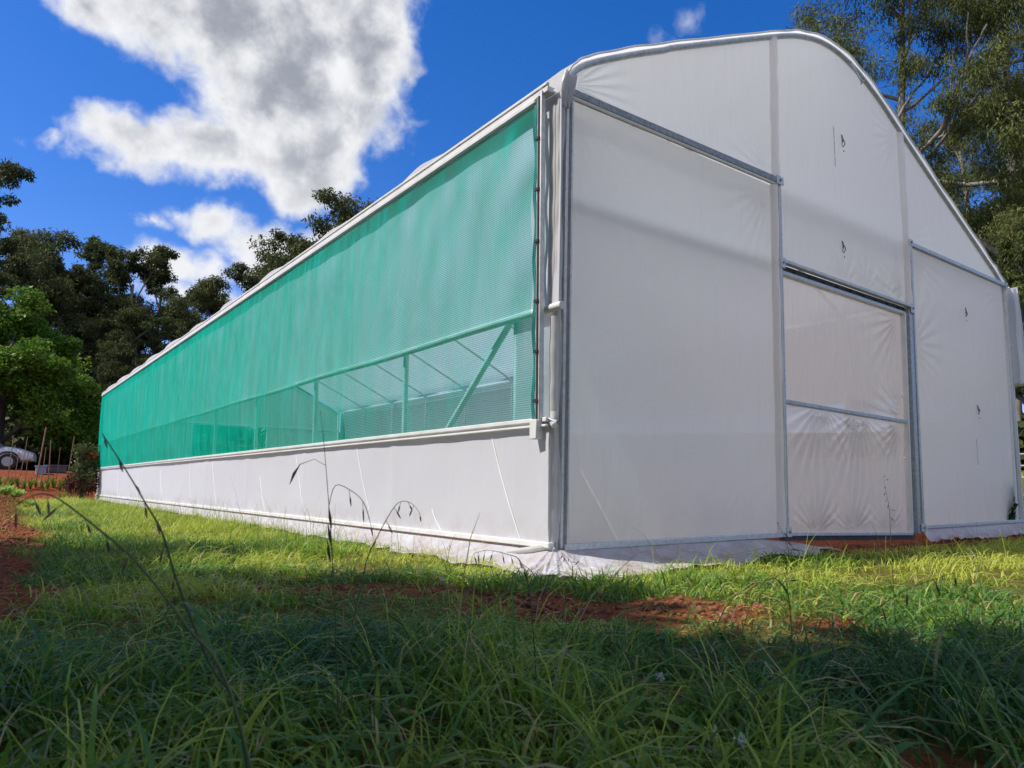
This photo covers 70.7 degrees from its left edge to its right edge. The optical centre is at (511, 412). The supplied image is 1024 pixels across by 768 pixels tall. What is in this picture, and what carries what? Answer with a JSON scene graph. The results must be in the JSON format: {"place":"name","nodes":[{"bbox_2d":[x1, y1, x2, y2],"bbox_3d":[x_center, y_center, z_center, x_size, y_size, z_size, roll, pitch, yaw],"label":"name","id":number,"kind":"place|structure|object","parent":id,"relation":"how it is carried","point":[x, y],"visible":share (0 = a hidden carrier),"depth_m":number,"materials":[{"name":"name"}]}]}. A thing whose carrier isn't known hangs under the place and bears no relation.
{"place":"outdoors","nodes":[
{"label":"outdoors","id":0,"kind":"place"},
{"bbox_2d":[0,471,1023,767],"bbox_3d":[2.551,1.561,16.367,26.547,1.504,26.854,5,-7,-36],"label":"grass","id":1,"kind":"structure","parent":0,"point":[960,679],"depth_m":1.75,"materials":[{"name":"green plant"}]},
{"bbox_2d":[0,434,1023,767],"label":"ground","id":2,"kind":"structure","parent":0,"point":[944,754],"depth_m":2.95,"materials":[{"name":"green plant"}]},
{"bbox_2d":[0,487,7,493],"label":"lettuce","id":3,"kind":"object","parent":2,"relation":"on","point":[2,489],"visible":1,"depth_m":13.72,"materials":[{"name":"green plant"}]},
{"bbox_2d":[0,485,16,495],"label":"lettuce","id":4,"kind":"object","parent":2,"relation":"on","point":[10,488],"visible":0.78,"depth_m":14.73,"materials":[{"name":"green plant"}]},
{"bbox_2d":[7,437,13,481],"bbox_3d":[-15.418,1.583,22.143,0.038,1.651,0.105,-5,-8,41],"label":"wooden stake","id":5,"kind":"object","parent":2,"relation":"on","point":[10,459],"visible":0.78,"depth_m":22.15,"materials":[{"name":"brown wood"}]},
{"bbox_2d":[8,476,14,485],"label":"leafy plant","id":6,"kind":"object","parent":2,"relation":"on","point":[11,482],"visible":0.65,"depth_m":22.01,"materials":[{"name":"green plant"}]},
{"bbox_2d":[8,489,23,498],"bbox_3d":[-10.565,1.733,15.356,0.335,0.240,0.350,-3,-7,32],"label":"lettuce","id":7,"kind":"object","parent":2,"relation":"on","point":[15,493],"visible":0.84,"depth_m":15.29,"materials":[{"name":"green plant"}]},
{"bbox_2d":[13,448,19,484],"bbox_3d":[-15.227,1.762,22.143,0.032,1.352,0.135,-5,-8,44],"label":"wooden stake","id":8,"kind":"object","parent":2,"relation":"on","point":[16,466],"visible":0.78,"depth_m":22.15,"materials":[{"name":"brown wood"}]},
{"bbox_2d":[12,477,22,487],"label":"leafy plant","id":9,"kind":"object","parent":2,"relation":"on","point":[17,481],"visible":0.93,"depth_m":22.29,"materials":[{"name":"green plant"}]},
{"bbox_2d":[0,157,35,290],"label":"eucalypt tree","id":10,"kind":"object","parent":2,"relation":"on","point":[10,172],"visible":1,"depth_m":38.75,"materials":[{"name":"green plant"}]},
{"bbox_2d":[0,443,36,469],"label":"parked car","id":11,"kind":"object","parent":2,"relation":"on","point":[5,453],"visible":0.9,"depth_m":27.22,"materials":[{"name":"white paint"}]},
{"bbox_2d":[18,436,27,485],"bbox_3d":[-15.211,1.585,22.423,0.183,1.702,0.033,6,-8,-42],"label":"wooden stake","id":12,"kind":"object","parent":2,"relation":"on","point":[23,461],"visible":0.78,"depth_m":22.42,"materials":[{"name":"brown wood"}]},
{"bbox_2d":[21,478,27,489],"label":"leafy plant","id":13,"kind":"object","parent":2,"relation":"on","point":[24,483],"visible":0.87,"depth_m":22.04,"materials":[{"name":"green plant"}]},
{"bbox_2d":[20,499,37,508],"bbox_3d":[-8.931,1.696,13.342,0.268,0.192,0.280,5,-7,-35],"label":"lettuce","id":14,"kind":"object","parent":2,"relation":"on","point":[25,502],"visible":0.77,"depth_m":13.29,"materials":[{"name":"green plant"}]},
{"bbox_2d":[28,477,34,488],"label":"leafy plant","id":15,"kind":"object","parent":2,"relation":"on","point":[30,483],"visible":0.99,"depth_m":22.33,"materials":[{"name":"green plant"}]},
{"bbox_2d":[0,255,76,345],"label":"eucalypt tree","id":16,"kind":"object","parent":2,"relation":"on","point":[4,292],"visible":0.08,"depth_m":55.26,"materials":[{"name":"green plant"}]},
{"bbox_2d":[34,427,46,483],"bbox_3d":[-15.012,1.441,22.960,0.230,1.954,0.055,6,-8,-41],"label":"wooden stake","id":17,"kind":"object","parent":2,"relation":"on","point":[40,454],"visible":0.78,"depth_m":22.97,"materials":[{"name":"brown wood"}]},
{"bbox_2d":[35,465,47,473],"bbox_3d":[-16.127,1.969,24.699,0.349,0.290,0.349,5,-7,-36],"label":"plastic crate","id":18,"kind":"object","parent":2,"relation":"on","point":[41,469],"visible":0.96,"depth_m":24.59,"materials":[{"name":"grey plastic"}]},
{"bbox_2d":[40,447,46,486],"bbox_3d":[-14.723,1.780,22.641,0.034,1.402,0.115,-5,-8,42],"label":"wooden stake","id":19,"kind":"object","parent":2,"relation":"on","point":[43,466],"visible":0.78,"depth_m":22.65,"materials":[{"name":"brown wood"}]},
{"bbox_2d":[44,480,51,488],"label":"leafy plant","id":20,"kind":"object","parent":2,"relation":"on","point":[47,485],"visible":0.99,"depth_m":22.57,"materials":[{"name":"green plant"}]},
{"bbox_2d":[47,440,50,480],"bbox_3d":[-14.703,1.664,22.924,0.041,1.601,0.049,5,-7,-36],"label":"wooden stake","id":21,"kind":"object","parent":2,"relation":"on","point":[49,460],"visible":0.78,"depth_m":22.92,"materials":[{"name":"brown wood"}]},
{"bbox_2d":[4,405,97,471],"bbox_3d":[-21.789,1.635,35.863,6.814,4.394,6.953,6,-8,-40],"label":"shrub","id":22,"kind":"object","parent":2,"relation":"on","point":[20,438],"visible":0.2,"depth_m":33.29,"materials":[{"name":"green plant"}]},
{"bbox_2d":[48,476,55,487],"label":"leafy plant","id":23,"kind":"object","parent":2,"relation":"on","point":[52,482],"visible":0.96,"depth_m":22.82,"materials":[{"name":"green plant"}]},
{"bbox_2d":[8,407,96,470],"bbox_3d":[-21.786,1.737,37.708,6.953,4.652,6.814,3,-7,-25],"label":"shrub","id":24,"kind":"object","parent":2,"relation":"on","point":[37,455],"depth_m":34.49,"materials":[{"name":"green plant"}]},
{"bbox_2d":[0,285,107,469],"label":"broadleaf tree","id":25,"kind":"object","parent":2,"relation":"on","point":[38,368],"visible":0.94,"depth_m":29.71,"materials":[{"name":"green plant"}]},
{"bbox_2d":[44,465,68,472],"bbox_3d":[-16.157,2.002,25.548,0.720,0.270,0.555,5,-7,-36],"label":"plastic crate","id":26,"kind":"object","parent":2,"relation":"on","point":[61,468],"visible":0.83,"depth_m":25.36,"materials":[{"name":"grey plastic"}]},
{"bbox_2d":[55,447,60,487],"bbox_3d":[-14.461,1.804,22.958,0.034,1.401,0.090,-4,-8,38],"label":"wooden stake","id":27,"kind":"object","parent":2,"relation":"on","point":[57,468],"visible":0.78,"depth_m":22.95,"materials":[{"name":"brown wood"}]},
{"bbox_2d":[54,480,63,490],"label":"leafy plant","id":28,"kind":"object","parent":2,"relation":"on","point":[59,485],"visible":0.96,"depth_m":22.56,"materials":[{"name":"green plant"}]},
{"bbox_2d":[0,226,129,372],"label":"eucalypt tree","id":29,"kind":"object","parent":2,"relation":"on","point":[36,250],"visible":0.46,"depth_m":49.36,"materials":[{"name":"green plant"}]},
{"bbox_2d":[39,515,102,531],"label":"grass tuft","id":30,"kind":"object","parent":2,"relation":"on","point":[67,525],"visible":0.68,"depth_m":7.33,"materials":[{"name":"green plant"}]},
{"bbox_2d":[67,436,74,478],"bbox_3d":[-14.408,1.618,23.517,0.175,1.703,0.041,6,-8,-43],"label":"wooden stake","id":31,"kind":"object","parent":2,"relation":"on","point":[71,456],"visible":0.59,"depth_m":23.53,"materials":[{"name":"brown wood"}]},
{"bbox_2d":[54,367,100,468],"bbox_3d":[-21.346,0.410,35.206,4.934,5.408,4.107,1,-6,-5],"label":"broadleaf tree","id":32,"kind":"object","parent":2,"relation":"on","point":[84,379],"visible":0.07,"depth_m":34.61,"materials":[{"name":"green plant"}]},
{"bbox_2d":[28,526,131,548],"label":"grass tuft","id":33,"kind":"object","parent":2,"relation":"on","point":[63,539],"visible":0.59,"depth_m":5.76,"materials":[{"name":"green plant"}]},
{"bbox_2d":[34,261,128,388],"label":"eucalypt tree","id":34,"kind":"object","parent":2,"relation":"on","point":[82,326],"visible":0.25,"depth_m":50.62,"materials":[{"name":"green plant"}]},
{"bbox_2d":[62,441,100,499],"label":"shrub","id":35,"kind":"object","parent":2,"relation":"on","point":[83,470],"visible":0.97,"depth_m":20.70,"materials":[{"name":"green plant"}]},
{"bbox_2d":[70,465,95,488],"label":"shrub","id":36,"kind":"object","parent":2,"relation":"on","point":[88,477],"visible":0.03,"depth_m":23.30,"materials":[{"name":"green plant"}]},
{"bbox_2d":[56,234,144,382],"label":"eucalypt tree","id":37,"kind":"object","parent":2,"relation":"on","point":[93,255],"visible":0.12,"depth_m":57.87,"materials":[{"name":"green plant"}]},
{"bbox_2d":[65,242,179,366],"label":"eucalypt tree","id":38,"kind":"object","parent":2,"relation":"on","point":[118,270],"visible":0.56,"depth_m":53.79,"materials":[{"name":"green plant"}]},
{"bbox_2d":[89,304,181,388],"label":"eucalypt tree","id":39,"kind":"object","parent":2,"relation":"on","point":[112,371],"visible":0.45,"depth_m":45.70,"materials":[{"name":"green plant"}]},
{"bbox_2d":[140,343,164,355],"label":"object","id":40,"kind":"object","parent":2,"relation":"on","point":[148,347],"depth_m":68.28,"materials":[{"name":"blue"}]},
{"bbox_2d":[111,261,205,368],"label":"eucalypt tree","id":41,"kind":"object","parent":2,"relation":"on","point":[153,286],"visible":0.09,"depth_m":57.24,"materials":[{"name":"green plant"}]},
{"bbox_2d":[14,493,330,767],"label":"grass stalk","id":42,"kind":"object","parent":2,"relation":"on","point":[207,645],"depth_m":0.88,"materials":[{"name":"green plant"}]},
{"bbox_2d":[117,275,232,366],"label":"eucalypt tree","id":43,"kind":"object","parent":2,"relation":"on","point":[205,292],"visible":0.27,"depth_m":52.20,"materials":[{"name":"green plant"}]},
{"bbox_2d":[181,291,231,332],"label":"eucalypt tree","id":44,"kind":"object","parent":2,"relation":"on","point":[223,300],"visible":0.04,"depth_m":57.42,"materials":[{"name":"green plant"}]},
{"bbox_2d":[102,433,312,767],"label":"grass stalk","id":45,"kind":"object","parent":2,"relation":"on","point":[239,744],"depth_m":0.97,"materials":[{"name":"green plant"}]},
{"bbox_2d":[204,519,260,532],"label":"grass tuft","id":46,"kind":"object","parent":2,"relation":"on","point":[236,526],"visible":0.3,"depth_m":7.53,"materials":[{"name":"green plant"}]},
{"bbox_2d":[221,261,312,396],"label":"eucalypt tree","id":47,"kind":"object","parent":2,"relation":"on","point":[242,275],"visible":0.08,"depth_m":58.71,"materials":[{"name":"green plant"}]},
{"bbox_2d":[268,227,320,261],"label":"eucalypt tree","id":48,"kind":"object","parent":2,"relation":"on","point":[281,235],"visible":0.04,"depth_m":58.84,"materials":[{"name":"green plant"}]},
{"bbox_2d":[247,187,377,438],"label":"eucalypt tree","id":49,"kind":"object","parent":2,"relation":"on","point":[340,205],"visible":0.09,"depth_m":55.12,"materials":[{"name":"green plant"}]},
{"bbox_2d":[273,537,364,560],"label":"grass tuft","id":50,"kind":"object","parent":2,"relation":"on","point":[325,553],"visible":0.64,"depth_m":5.15,"materials":[{"name":"green plant"}]},
{"bbox_2d":[289,411,376,742],"bbox_3d":[-0.366,0.319,1.490,0.188,0.662,0.114,1,-6,-8],"label":"grass stalk","id":51,"kind":"object","parent":2,"relation":"on","point":[329,529],"depth_m":1.49,"materials":[{"name":"green plant"}]},
{"bbox_2d":[336,501,420,750],"bbox_3d":[-0.258,0.410,1.417,0.102,0.467,0.316,-1,-6,16],"label":"grass stalk","id":52,"kind":"object","parent":2,"relation":"on","point":[345,681],"depth_m":1.39,"materials":[{"name":"green plant"}]},
{"bbox_2d":[473,550,537,695],"bbox_3d":[-0.014,0.502,1.696,0.182,0.348,0.031,-2,-7,26],"label":"grass stalk","id":53,"kind":"object","parent":2,"relation":"on","point":[528,590],"depth_m":1.68,"materials":[{"name":"green plant"}]},
{"bbox_2d":[0,473,1023,632],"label":"soil clods","id":54,"kind":"object","parent":2,"relation":"on","point":[607,611],"visible":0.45,"depth_m":3.21,"materials":[{"name":"brown soil"}]},
{"bbox_2d":[461,565,577,596],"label":"grass tuft","id":55,"kind":"object","parent":2,"relation":"on","point":[522,579],"visible":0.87,"depth_m":3.46,"materials":[{"name":"green plant"}]},
{"bbox_2d":[95,29,1023,579],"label":"greenhouse","id":56,"kind":"object","parent":2,"relation":"on","point":[693,299],"visible":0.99,"depth_m":6.20,"materials":[{"name":"white plastic"}]},
{"bbox_2d":[779,271,914,540],"bbox_3d":[3.171,0.028,6.766,2.286,2.370,0.072,5,-7,-36],"label":"sliding door","id":57,"kind":"structure","parent":56,"relation":"in","point":[844,351],"depth_m":6.73,"materials":[{"name":"plastic"}]},
{"bbox_2d":[560,556,578,629],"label":"grass stalk","id":58,"kind":"object","parent":2,"relation":"on","point":[568,587],"depth_m":2.16,"materials":[{"name":"green plant"}]},
{"bbox_2d":[573,588,637,604],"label":"grass tuft","id":59,"kind":"object","parent":2,"relation":"on","point":[589,593],"visible":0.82,"depth_m":3.24,"materials":[{"name":"green plant"}]},
{"bbox_2d":[546,562,686,600],"bbox_3d":[0.496,0.830,3.566,0.681,0.174,0.688,5,-7,-36],"label":"grass tuft","id":60,"kind":"object","parent":2,"relation":"on","point":[598,583],"visible":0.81,"depth_m":3.47,"materials":[{"name":"green plant"}]},
{"bbox_2d":[654,672,664,707],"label":"clover flower","id":61,"kind":"object","parent":2,"relation":"on","point":[661,679],"visible":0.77,"depth_m":1.66,"materials":[{"name":"white plant"}]},
{"bbox_2d":[644,555,771,588],"bbox_3d":[1.076,0.894,4.050,0.715,0.154,0.716,5,-7,-36],"label":"grass tuft","id":62,"kind":"object","parent":2,"relation":"on","point":[712,574],"visible":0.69,"depth_m":3.98,"materials":[{"name":"green plant"}]},
{"bbox_2d":[732,734,745,767],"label":"clover flower","id":63,"kind":"object","parent":2,"relation":"on","point":[741,740],"visible":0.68,"depth_m":1.19,"materials":[{"name":"white plant"}]},
{"bbox_2d":[759,522,799,656],"bbox_3d":[0.636,0.485,1.746,0.167,0.427,0.081,5,-7,-36],"label":"grass stalk","id":64,"kind":"object","parent":2,"relation":"on","point":[784,588],"depth_m":1.74,"materials":[{"name":"green plant"}]},
{"bbox_2d":[750,547,863,573],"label":"grass tuft","id":65,"kind":"object","parent":2,"relation":"on","point":[812,558],"visible":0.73,"depth_m":4.79,"materials":[{"name":"green plant"}]},
{"bbox_2d":[695,573,956,767],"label":"grass stalk","id":66,"kind":"object","parent":2,"relation":"on","point":[800,666],"depth_m":1.17,"materials":[{"name":"green plant"}]},
{"bbox_2d":[883,476,895,622],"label":"grass stalk","id":67,"kind":"object","parent":2,"relation":"on","point":[891,548],"depth_m":2.80,"materials":[{"name":"green plant"}]},
{"bbox_2d":[786,0,1023,459],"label":"eucalypt tree","id":68,"kind":"object","parent":2,"relation":"on","point":[909,25],"visible":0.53,"depth_m":37.08,"materials":[{"name":"green plant"}]},
{"bbox_2d":[894,0,1023,259],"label":"eucalypt tree","id":69,"kind":"object","parent":2,"relation":"on","point":[982,167],"visible":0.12,"depth_m":41.63,"materials":[{"name":"green plant"}]},
{"bbox_2d":[949,190,970,212],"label":"eucalypt tree","id":70,"kind":"object","parent":2,"relation":"on","point":[959,199],"depth_m":45.84,"materials":[{"name":"green plant"}]},
{"bbox_2d":[915,90,1022,213],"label":"eucalypt tree","id":71,"kind":"object","parent":2,"relation":"on","point":[953,146],"visible":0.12,"depth_m":58.12,"materials":[{"name":"green plant"}]},
{"bbox_2d":[938,0,1023,268],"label":"eucalypt tree","id":72,"kind":"object","parent":2,"relation":"on","point":[972,219],"visible":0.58,"depth_m":34.85,"materials":[{"name":"green plant"}]},
{"bbox_2d":[977,204,1023,387],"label":"eucalypt tree","id":73,"kind":"object","parent":2,"relation":"on","point":[989,234],"visible":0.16,"depth_m":26.98,"materials":[{"name":"green plant"}]},
{"bbox_2d":[978,64,1023,256],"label":"eucalypt tree","id":74,"kind":"object","parent":2,"relation":"on","point":[1003,152],"visible":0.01,"depth_m":53.35,"materials":[{"name":"green plant"}]},
{"bbox_2d":[986,163,1023,470],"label":"eucalypt tree","id":75,"kind":"object","parent":2,"relation":"on","point":[1019,402],"visible":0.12,"depth_m":37.63,"materials":[{"name":"green plant"}]},
{"bbox_2d":[993,213,1023,404],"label":"eucalypt tree","id":76,"kind":"object","parent":2,"relation":"on","point":[1013,280],"visible":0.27,"depth_m":27.07,"materials":[{"name":"green plant"}]},
{"bbox_2d":[997,0,1023,207],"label":"eucalypt tree","id":77,"kind":"object","parent":2,"relation":"on","point":[1020,84],"visible":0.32,"depth_m":37.41,"materials":[{"name":"green plant"}]},
{"bbox_2d":[1005,497,1017,523],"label":"plant","id":78,"kind":"object","parent":2,"relation":"on","point":[1013,513],"visible":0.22,"depth_m":8.79,"materials":[{"name":"green plant"}]},
{"bbox_2d":[1017,413,1023,471],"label":"shrub","id":79,"kind":"object","parent":2,"relation":"on","point":[1020,425],"visible":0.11,"depth_m":36.63,"materials":[{"name":"green plant"}]},
{"bbox_2d":[1019,418,1023,469],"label":"shrub","id":80,"kind":"object","parent":2,"relation":"on","point":[1021,441],"visible":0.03,"depth_m":36.61,"materials":[{"name":"green plant"}]},
{"bbox_2d":[0,0,1023,431],"label":"sky","id":81,"kind":"structure","parent":0,"point":[199,128],"materials":[{"name":"blue"}]}
]}

